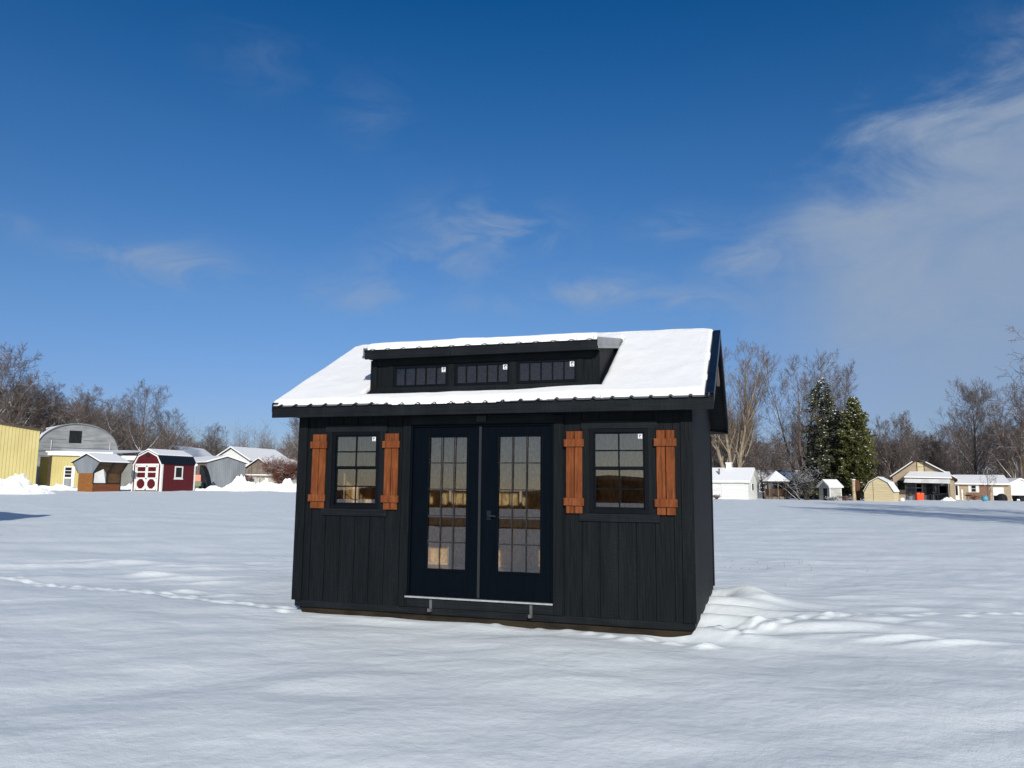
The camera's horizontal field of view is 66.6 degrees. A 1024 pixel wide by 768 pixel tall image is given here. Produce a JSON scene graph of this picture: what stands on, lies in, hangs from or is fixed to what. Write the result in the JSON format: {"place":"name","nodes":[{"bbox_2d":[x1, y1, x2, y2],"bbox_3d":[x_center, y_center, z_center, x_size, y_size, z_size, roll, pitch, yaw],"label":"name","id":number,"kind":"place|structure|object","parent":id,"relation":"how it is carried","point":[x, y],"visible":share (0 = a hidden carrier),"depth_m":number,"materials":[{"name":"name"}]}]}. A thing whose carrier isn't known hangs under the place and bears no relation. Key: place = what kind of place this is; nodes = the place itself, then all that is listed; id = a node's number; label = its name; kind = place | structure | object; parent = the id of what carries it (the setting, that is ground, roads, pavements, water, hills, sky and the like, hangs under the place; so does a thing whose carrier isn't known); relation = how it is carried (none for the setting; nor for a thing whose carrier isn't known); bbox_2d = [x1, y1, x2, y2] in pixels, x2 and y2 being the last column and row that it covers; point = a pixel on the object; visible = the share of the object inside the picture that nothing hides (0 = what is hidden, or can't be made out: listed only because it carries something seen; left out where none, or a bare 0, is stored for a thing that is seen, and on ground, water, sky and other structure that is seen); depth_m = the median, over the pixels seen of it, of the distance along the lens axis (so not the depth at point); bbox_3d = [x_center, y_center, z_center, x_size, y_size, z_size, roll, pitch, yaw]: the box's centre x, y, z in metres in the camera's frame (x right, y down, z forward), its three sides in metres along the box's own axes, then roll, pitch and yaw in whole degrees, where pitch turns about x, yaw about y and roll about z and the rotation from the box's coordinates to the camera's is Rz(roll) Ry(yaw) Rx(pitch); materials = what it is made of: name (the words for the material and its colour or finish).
{"place":"outdoors","nodes":[
{"label":"outdoors","id":0,"kind":"place"},
{"bbox_2d":[0,487,1023,767],"bbox_3d":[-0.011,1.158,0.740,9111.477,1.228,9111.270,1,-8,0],"label":"snow field","id":1,"kind":"structure","parent":0,"point":[158,629],"depth_m":7.22,"materials":[{"name":"snow"}]},
{"bbox_2d":[0,386,35,426],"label":"bare tree","id":2,"kind":"object","parent":1,"relation":"on","point":[2,416],"visible":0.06,"depth_m":143.16,"materials":[{"name":"brown plant"}]},
{"bbox_2d":[0,422,43,484],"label":"metal building","id":3,"kind":"structure","parent":1,"relation":"on","point":[19,447],"depth_m":82.75,"materials":[{"name":"metal"}]},
{"bbox_2d":[0,340,51,426],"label":"bare tree","id":4,"kind":"object","parent":1,"relation":"on","point":[5,365],"visible":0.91,"depth_m":113.11,"materials":[{"name":"brown plant"}]},
{"bbox_2d":[0,473,55,493],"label":"snow pile","id":5,"kind":"object","parent":1,"relation":"on","point":[18,484],"visible":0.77,"depth_m":52.37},
{"bbox_2d":[2,390,65,422],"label":"bare tree","id":6,"kind":"object","parent":1,"relation":"on","point":[42,403],"visible":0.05,"depth_m":161.83,"materials":[{"name":"brown plant"}]},
{"bbox_2d":[4,373,74,428],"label":"bare tree","id":7,"kind":"object","parent":1,"relation":"on","point":[38,399],"visible":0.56,"depth_m":116.58,"materials":[{"name":"brown plant"}]},
{"bbox_2d":[26,382,83,428],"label":"bare tree","id":8,"kind":"object","parent":1,"relation":"on","point":[52,421],"visible":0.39,"depth_m":122.15,"materials":[{"name":"brown plant"}]},
{"bbox_2d":[39,484,77,490],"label":"snow bank","id":9,"kind":"structure","parent":1,"relation":"on","point":[58,487],"depth_m":60.98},
{"bbox_2d":[34,406,85,426],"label":"bare tree","id":10,"kind":"object","parent":1,"relation":"on","point":[64,415],"visible":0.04,"depth_m":142.29,"materials":[{"name":"brown plant"}]},
{"bbox_2d":[36,423,117,483],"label":"arched barn","id":11,"kind":"structure","parent":1,"relation":"on","point":[76,436],"depth_m":106.48,"materials":[{"name":"grey metal"}]},
{"bbox_2d":[47,383,109,431],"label":"bare tree","id":12,"kind":"object","parent":1,"relation":"on","point":[85,403],"visible":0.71,"depth_m":119.43,"materials":[{"name":"brown plant"}]},
{"bbox_2d":[63,395,97,420],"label":"bare tree","id":13,"kind":"object","parent":1,"relation":"on","point":[80,403],"visible":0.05,"depth_m":168.76,"materials":[{"name":"brown plant"}]},
{"bbox_2d":[38,449,142,486],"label":"lean to","id":14,"kind":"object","parent":1,"relation":"on","point":[57,466],"visible":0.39,"depth_m":85.44,"materials":[{"name":"wood"}]},
{"bbox_2d":[63,466,74,486],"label":"door","id":15,"kind":"structure","parent":14,"relation":"in","point":[69,471],"depth_m":85.29,"materials":[{"name":"white paint"}]},
{"bbox_2d":[0,409,182,455],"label":"thicket","id":16,"kind":"object","parent":1,"relation":"on","point":[143,435],"visible":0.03,"depth_m":138.67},
{"bbox_2d":[79,401,117,437],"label":"bare tree","id":17,"kind":"object","parent":1,"relation":"on","point":[105,415],"visible":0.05,"depth_m":151.38,"materials":[{"name":"brown plant"}]},
{"bbox_2d":[71,452,129,491],"bbox_3d":[-31.512,6.809,59.609,3.360,3.030,2.540,-3,-8,26],"label":"display cabin","id":18,"kind":"object","parent":1,"relation":"on","point":[99,472],"visible":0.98,"depth_m":58.81,"materials":[{"name":"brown wood"}]},
{"bbox_2d":[91,408,132,455],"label":"bare tree","id":19,"kind":"object","parent":1,"relation":"on","point":[111,424],"visible":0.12,"depth_m":138.46,"materials":[{"name":"brown plant"}]},
{"bbox_2d":[85,394,140,455],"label":"bare tree","id":20,"kind":"object","parent":1,"relation":"on","point":[109,418],"visible":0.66,"depth_m":117.99,"materials":[{"name":"brown plant"}]},
{"bbox_2d":[104,410,141,455],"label":"bare tree","id":21,"kind":"object","parent":1,"relation":"on","point":[122,440],"visible":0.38,"depth_m":123.40,"materials":[{"name":"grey plant"}]},
{"bbox_2d":[121,456,135,485],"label":"block building","id":22,"kind":"structure","parent":1,"relation":"on","point":[126,477],"depth_m":87.37,"materials":[{"name":"grey paint"}]},
{"bbox_2d":[129,419,156,455],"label":"bare tree","id":23,"kind":"object","parent":1,"relation":"on","point":[145,434],"visible":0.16,"depth_m":154.52,"materials":[{"name":"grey plant"}]},
{"bbox_2d":[111,379,184,455],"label":"bare tree","id":24,"kind":"object","parent":1,"relation":"on","point":[139,415],"visible":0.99,"depth_m":107.75,"materials":[{"name":"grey plant"}]},
{"bbox_2d":[131,449,197,491],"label":"barn shed","id":25,"kind":"structure","parent":1,"relation":"on","point":[160,470],"depth_m":62.06,"materials":[{"name":"red wood"}]},
{"bbox_2d":[135,465,146,489],"bbox_3d":[-29.457,7.442,61.849,1.090,1.940,0.051,-2,-8,22],"label":"door","id":26,"kind":"structure","parent":25,"relation":"in","point":[137,478],"depth_m":61.88,"materials":[{"name":"white"}]},
{"bbox_2d":[145,465,157,489],"bbox_3d":[-28.438,7.399,61.450,1.090,1.940,0.051,-2,-8,22],"label":"door","id":27,"kind":"structure","parent":25,"relation":"in","point":[147,479],"depth_m":61.47,"materials":[{"name":"white"}]},
{"bbox_2d":[174,466,182,479],"bbox_3d":[-26.849,7.167,62.788,0.056,1.060,0.940,-2,-8,22],"label":"window","id":28,"kind":"structure","parent":25,"relation":"in","point":[178,475],"depth_m":62.78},
{"bbox_2d":[143,407,192,450],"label":"bare tree","id":29,"kind":"object","parent":1,"relation":"on","point":[179,430],"visible":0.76,"depth_m":112.32,"materials":[{"name":"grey plant"}]},
{"bbox_2d":[165,445,212,456],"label":"distant barn","id":30,"kind":"structure","parent":1,"relation":"on","point":[196,452],"depth_m":123.61,"materials":[{"name":"white wood"}]},
{"bbox_2d":[195,475,203,488],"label":"storage boxes","id":31,"kind":"object","parent":1,"relation":"on","point":[198,482],"visible":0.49,"depth_m":77.06,"materials":[{"name":"green plastic"}]},
{"bbox_2d":[199,465,211,488],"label":"tarpaulin","id":32,"kind":"object","parent":1,"relation":"on","point":[205,476],"visible":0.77,"depth_m":79.50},
{"bbox_2d":[194,486,228,490],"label":"snow bank","id":33,"kind":"structure","parent":1,"relation":"on","point":[213,488],"depth_m":64.55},
{"bbox_2d":[195,423,228,455],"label":"bare tree","id":34,"kind":"object","parent":1,"relation":"on","point":[214,434],"visible":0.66,"depth_m":149.00,"materials":[{"name":"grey plant"}]},
{"bbox_2d":[200,437,225,454],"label":"bare tree","id":35,"kind":"object","parent":1,"relation":"on","point":[209,444],"visible":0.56,"depth_m":147.63,"materials":[{"name":"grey plant"}]},
{"bbox_2d":[194,455,247,487],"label":"zinc barn","id":36,"kind":"structure","parent":1,"relation":"on","point":[223,470],"depth_m":85.43,"materials":[{"name":"grey metal"}]},
{"bbox_2d":[153,416,298,459],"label":"thicket","id":37,"kind":"object","parent":1,"relation":"on","point":[261,446],"visible":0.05,"depth_m":160.63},
{"bbox_2d":[224,474,262,490],"bbox_3d":[-22.620,8.319,65.446,3.800,1.533,2.400,1,-8,0],"label":"snow pile","id":38,"kind":"object","parent":1,"relation":"on","point":[240,483],"visible":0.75,"depth_m":64.86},
{"bbox_2d":[216,446,288,464],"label":"white barn","id":39,"kind":"structure","parent":1,"relation":"on","point":[248,455],"depth_m":122.58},
{"bbox_2d":[256,478,280,490],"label":"snow pile","id":40,"kind":"object","parent":1,"relation":"on","point":[265,485],"visible":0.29,"depth_m":66.16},
{"bbox_2d":[245,457,296,481],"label":"weathered shed","id":41,"kind":"structure","parent":1,"relation":"on","point":[251,466],"depth_m":101.53,"materials":[{"name":"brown wood"}]},
{"bbox_2d":[245,468,296,483],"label":"board fence","id":42,"kind":"object","parent":1,"relation":"on","point":[255,480],"visible":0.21,"depth_m":91.33,"materials":[{"name":"brown wood"}]},
{"bbox_2d":[254,455,297,483],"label":"bare shrub","id":43,"kind":"object","parent":1,"relation":"on","point":[281,472],"visible":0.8,"depth_m":78.75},
{"bbox_2d":[270,478,295,491],"bbox_3d":[-18.680,8.520,65.424,3.600,1.225,2.400,1,-8,0],"label":"snow pile","id":44,"kind":"object","parent":1,"relation":"on","point":[287,485],"visible":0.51,"depth_m":64.72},
{"bbox_2d":[280,417,298,457],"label":"bare tree","id":45,"kind":"object","parent":1,"relation":"on","point":[294,427],"visible":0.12,"depth_m":111.73,"materials":[{"name":"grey plant"}]},
{"bbox_2d":[272,328,728,636],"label":"garden shed","id":46,"kind":"structure","parent":1,"relation":"on","point":[555,481],"depth_m":9.25,"materials":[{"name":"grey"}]},
{"bbox_2d":[330,432,379,508],"bbox_3d":[-1.930,1.068,9.679,0.653,0.940,0.082,-2,-8,17],"label":"window","id":47,"kind":"structure","parent":46,"relation":"in","point":[375,436],"depth_m":9.67,"materials":[{"name":"black plastic"}]},
{"bbox_2d":[410,427,478,598],"bbox_3d":[-0.786,1.506,9.257,0.858,1.988,0.055,-2,-8,17],"label":"door","id":48,"kind":"structure","parent":46,"relation":"in","point":[424,581],"depth_m":9.23,"materials":[{"name":"blue paint"}]},
{"bbox_2d":[479,426,550,602],"bbox_3d":[0.034,1.476,8.970,0.860,1.988,0.111,-2,-8,17],"label":"door","id":49,"kind":"structure","parent":46,"relation":"in","point":[495,584],"depth_m":8.97,"materials":[{"name":"blue paint"}]},
{"bbox_2d":[590,428,648,513],"bbox_3d":[1.198,0.969,8.699,0.653,0.940,0.082,-2,-8,17],"label":"window","id":50,"kind":"structure","parent":46,"relation":"in","point":[593,509],"depth_m":8.67,"materials":[{"name":"black plastic"}]},
{"bbox_2d":[712,437,735,467],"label":"bare tree","id":51,"kind":"object","parent":1,"relation":"on","point":[717,465],"visible":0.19,"depth_m":115.42,"materials":[{"name":"grey plant"}]},
{"bbox_2d":[712,462,759,498],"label":"white garage","id":52,"kind":"structure","parent":1,"relation":"on","point":[729,482],"depth_m":95.17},
{"bbox_2d":[722,483,743,498],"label":"garage door","id":53,"kind":"structure","parent":52,"relation":"in","point":[729,490],"depth_m":94.52,"materials":[{"name":"white metal"}]},
{"bbox_2d":[710,338,781,467],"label":"bare tree","id":54,"kind":"object","parent":1,"relation":"on","point":[743,437],"visible":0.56,"depth_m":110.84,"materials":[{"name":"brown plant"}]},
{"bbox_2d":[728,412,770,456],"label":"bare tree","id":55,"kind":"object","parent":1,"relation":"on","point":[751,426],"visible":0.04,"depth_m":187.72,"materials":[{"name":"brown plant"}]},
{"bbox_2d":[733,436,768,469],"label":"bare tree","id":56,"kind":"object","parent":1,"relation":"on","point":[746,448],"visible":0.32,"depth_m":117.55,"materials":[{"name":"grey plant"}]},
{"bbox_2d":[745,442,774,498],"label":"bare tree","id":57,"kind":"object","parent":1,"relation":"on","point":[756,451],"visible":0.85,"depth_m":98.60,"materials":[{"name":"brown plant"}]},
{"bbox_2d":[737,433,784,469],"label":"bare tree","id":58,"kind":"object","parent":1,"relation":"on","point":[766,446],"visible":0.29,"depth_m":143.76,"materials":[{"name":"grey plant"}]},
{"bbox_2d":[763,471,789,498],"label":"gazebo","id":59,"kind":"object","parent":1,"relation":"on","point":[772,478],"visible":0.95,"depth_m":95.77,"materials":[{"name":"brown wood"}]},
{"bbox_2d":[767,439,795,469],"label":"bare tree","id":60,"kind":"object","parent":1,"relation":"on","point":[781,452],"visible":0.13,"depth_m":171.44,"materials":[{"name":"grey plant"}]},
{"bbox_2d":[757,470,814,497],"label":"house","id":61,"kind":"structure","parent":1,"relation":"on","point":[781,472],"depth_m":111.11,"materials":[{"name":"white paint"}]},
{"bbox_2d":[773,475,802,499],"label":"fallen limb","id":62,"kind":"object","parent":1,"relation":"on","point":[794,492],"visible":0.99,"depth_m":92.33,"materials":[{"name":"wood"}]},
{"bbox_2d":[751,347,840,498],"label":"bare tree","id":63,"kind":"object","parent":1,"relation":"on","point":[800,425],"visible":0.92,"depth_m":106.71,"materials":[{"name":"brown plant"}]},
{"bbox_2d":[785,438,807,469],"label":"bare tree","id":64,"kind":"object","parent":1,"relation":"on","point":[793,455],"visible":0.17,"depth_m":153.39,"materials":[{"name":"brown plant"}]},
{"bbox_2d":[780,420,820,465],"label":"bare tree","id":65,"kind":"object","parent":1,"relation":"on","point":[796,443],"visible":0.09,"depth_m":157.42,"materials":[{"name":"brown plant"}]},
{"bbox_2d":[786,467,825,499],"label":"bare shrub","id":66,"kind":"object","parent":1,"relation":"on","point":[805,479],"visible":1,"depth_m":92.34,"materials":[{"name":"grey plant"}]},
{"bbox_2d":[789,377,865,497],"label":"spruce tree","id":67,"kind":"object","parent":1,"relation":"on","point":[826,411],"visible":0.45,"depth_m":104.15,"materials":[{"name":"green plant"}]},
{"bbox_2d":[795,410,863,499],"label":"spruce tree","id":68,"kind":"object","parent":1,"relation":"on","point":[826,458],"visible":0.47,"depth_m":99.47,"materials":[{"name":"green plant"}]},
{"bbox_2d":[816,479,843,499],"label":"pump shed","id":69,"kind":"structure","parent":1,"relation":"on","point":[830,487],"depth_m":92.23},
{"bbox_2d":[800,358,879,451],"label":"bare tree","id":70,"kind":"object","parent":1,"relation":"on","point":[846,396],"visible":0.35,"depth_m":116.61,"materials":[{"name":"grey plant"}]},
{"bbox_2d":[852,479,856,500],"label":"post","id":71,"kind":"object","parent":1,"relation":"on","point":[853,491],"visible":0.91,"depth_m":91.09,"materials":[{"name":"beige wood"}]},
{"bbox_2d":[830,396,880,493],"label":"cedar tree","id":72,"kind":"object","parent":1,"relation":"on","point":[857,454],"visible":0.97,"depth_m":95.99,"materials":[{"name":"green plant"}]},
{"bbox_2d":[855,480,859,499],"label":"privacy fence","id":73,"kind":"object","parent":1,"relation":"on","point":[857,490],"visible":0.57,"depth_m":92.20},
{"bbox_2d":[712,425,1023,496],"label":"thicket","id":74,"kind":"object","parent":1,"relation":"on","point":[782,463],"visible":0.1,"depth_m":141.61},
{"bbox_2d":[863,477,899,500],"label":"gambrel shed","id":75,"kind":"structure","parent":1,"relation":"on","point":[880,489],"depth_m":88.74,"materials":[{"name":"beige"}]},
{"bbox_2d":[865,434,898,479],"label":"bare tree","id":76,"kind":"object","parent":1,"relation":"on","point":[878,471],"visible":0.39,"depth_m":126.80,"materials":[{"name":"brown plant"}]},
{"bbox_2d":[870,410,929,481],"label":"bare tree","id":77,"kind":"object","parent":1,"relation":"on","point":[886,447],"visible":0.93,"depth_m":123.64,"materials":[{"name":"brown plant"}]},
{"bbox_2d":[895,427,938,466],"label":"bare tree","id":78,"kind":"object","parent":1,"relation":"on","point":[918,448],"visible":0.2,"depth_m":152.83,"materials":[{"name":"brown plant"}]},
{"bbox_2d":[914,493,923,499],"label":"storage bin","id":79,"kind":"object","parent":1,"relation":"on","point":[919,496],"visible":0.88,"depth_m":101.61,"materials":[{"name":"orange plastic"}]},
{"bbox_2d":[903,430,943,457],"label":"bare tree","id":80,"kind":"object","parent":1,"relation":"on","point":[930,437],"visible":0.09,"depth_m":186.92,"materials":[{"name":"brown plant"}]},
{"bbox_2d":[890,459,957,499],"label":"gabled house","id":81,"kind":"structure","parent":1,"relation":"on","point":[919,476],"depth_m":104.63,"materials":[{"name":"beige"}]},
{"bbox_2d":[897,481,904,489],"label":"window","id":82,"kind":"structure","parent":81,"relation":"in","point":[901,484],"depth_m":106.40,"materials":[{"name":"black glass"}]},
{"bbox_2d":[916,483,922,492],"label":"window","id":83,"kind":"structure","parent":81,"relation":"in","point":[918,485],"depth_m":105.26,"materials":[{"name":"black glass"}]},
{"bbox_2d":[916,461,924,470],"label":"attic window","id":84,"kind":"structure","parent":81,"relation":"in","point":[920,465],"depth_m":105.56,"materials":[{"name":"beige"}]},
{"bbox_2d":[926,484,933,499],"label":"porch door","id":85,"kind":"structure","parent":81,"relation":"in","point":[929,487],"depth_m":104.62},
{"bbox_2d":[938,485,947,493],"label":"window","id":86,"kind":"structure","parent":81,"relation":"in","point":[943,489],"depth_m":103.85,"materials":[{"name":"black glass"}]},
{"bbox_2d":[910,433,951,471],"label":"bare tree","id":87,"kind":"object","parent":1,"relation":"on","point":[934,454],"visible":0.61,"depth_m":136.97,"materials":[{"name":"brown plant"}]},
{"bbox_2d":[922,431,956,470],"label":"bare tree","id":88,"kind":"object","parent":1,"relation":"on","point":[946,445],"visible":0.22,"depth_m":167.95,"materials":[{"name":"brown plant"}]},
{"bbox_2d":[929,422,978,462],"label":"bare tree","id":89,"kind":"object","parent":1,"relation":"on","point":[943,429],"visible":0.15,"depth_m":179.51,"materials":[{"name":"brown plant"}]},
{"bbox_2d":[926,376,1014,474],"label":"bare tree","id":90,"kind":"object","parent":1,"relation":"on","point":[973,401],"visible":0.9,"depth_m":125.00,"materials":[{"name":"brown plant"}]},
{"bbox_2d":[952,444,989,474],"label":"bare tree","id":91,"kind":"object","parent":1,"relation":"on","point":[966,460],"visible":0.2,"depth_m":147.82,"materials":[{"name":"brown plant"}]},
{"bbox_2d":[949,429,999,472],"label":"bare tree","id":92,"kind":"object","parent":1,"relation":"on","point":[970,447],"visible":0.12,"depth_m":160.85,"materials":[{"name":"brown plant"}]},
{"bbox_2d":[953,475,1011,499],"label":"ranch house","id":93,"kind":"structure","parent":1,"relation":"on","point":[972,485],"depth_m":111.37,"materials":[{"name":"beige"}]},
{"bbox_2d":[955,485,959,499],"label":"door","id":94,"kind":"structure","parent":93,"relation":"in","point":[957,495],"depth_m":112.38,"materials":[{"name":"white paint"}]},
{"bbox_2d":[993,487,1003,499],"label":"garage door","id":95,"kind":"structure","parent":93,"relation":"in","point":[996,490],"depth_m":110.07,"materials":[{"name":"white paint"}]},
{"bbox_2d":[979,468,997,500],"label":"bare tree","id":96,"kind":"object","parent":1,"relation":"on","point":[987,478],"visible":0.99,"depth_m":102.17,"materials":[{"name":"brown plant"}]},
{"bbox_2d":[979,417,1019,477],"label":"bare tree","id":97,"kind":"object","parent":1,"relation":"on","point":[1004,467],"visible":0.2,"depth_m":131.37,"materials":[{"name":"brown plant"}]},
{"bbox_2d":[976,325,1023,464],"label":"bare tree","id":98,"kind":"object","parent":1,"relation":"on","point":[1020,373],"visible":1,"depth_m":48.00,"materials":[{"name":"brown plant"}]},
{"bbox_2d":[979,394,1023,478],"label":"bare tree","id":99,"kind":"object","parent":1,"relation":"on","point":[1018,435],"visible":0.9,"depth_m":118.32,"materials":[{"name":"brown plant"}]},
{"bbox_2d":[996,494,1007,500],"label":"covered barrel","id":100,"kind":"object","parent":1,"relation":"on","point":[1001,497],"visible":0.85,"depth_m":103.57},
{"bbox_2d":[992,382,1023,463],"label":"bare tree","id":101,"kind":"object","parent":1,"relation":"on","point":[1016,402],"visible":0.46,"depth_m":129.28,"materials":[{"name":"brown plant"}]},
{"bbox_2d":[1007,478,1023,499],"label":"white garage","id":102,"kind":"structure","parent":1,"relation":"on","point":[1017,486],"depth_m":113.03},
{"bbox_2d":[1011,488,1023,499],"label":"garage door","id":103,"kind":"structure","parent":102,"relation":"in","point":[1014,491],"depth_m":112.90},
{"bbox_2d":[1012,495,1023,500],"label":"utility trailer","id":104,"kind":"object","parent":1,"relation":"on","point":[1016,497],"visible":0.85,"depth_m":98.61,"materials":[{"name":"black"}]},
{"bbox_2d":[0,0,1023,456],"label":"sky","id":105,"kind":"structure","parent":0,"point":[217,203],"materials":[{"name":"blue"}]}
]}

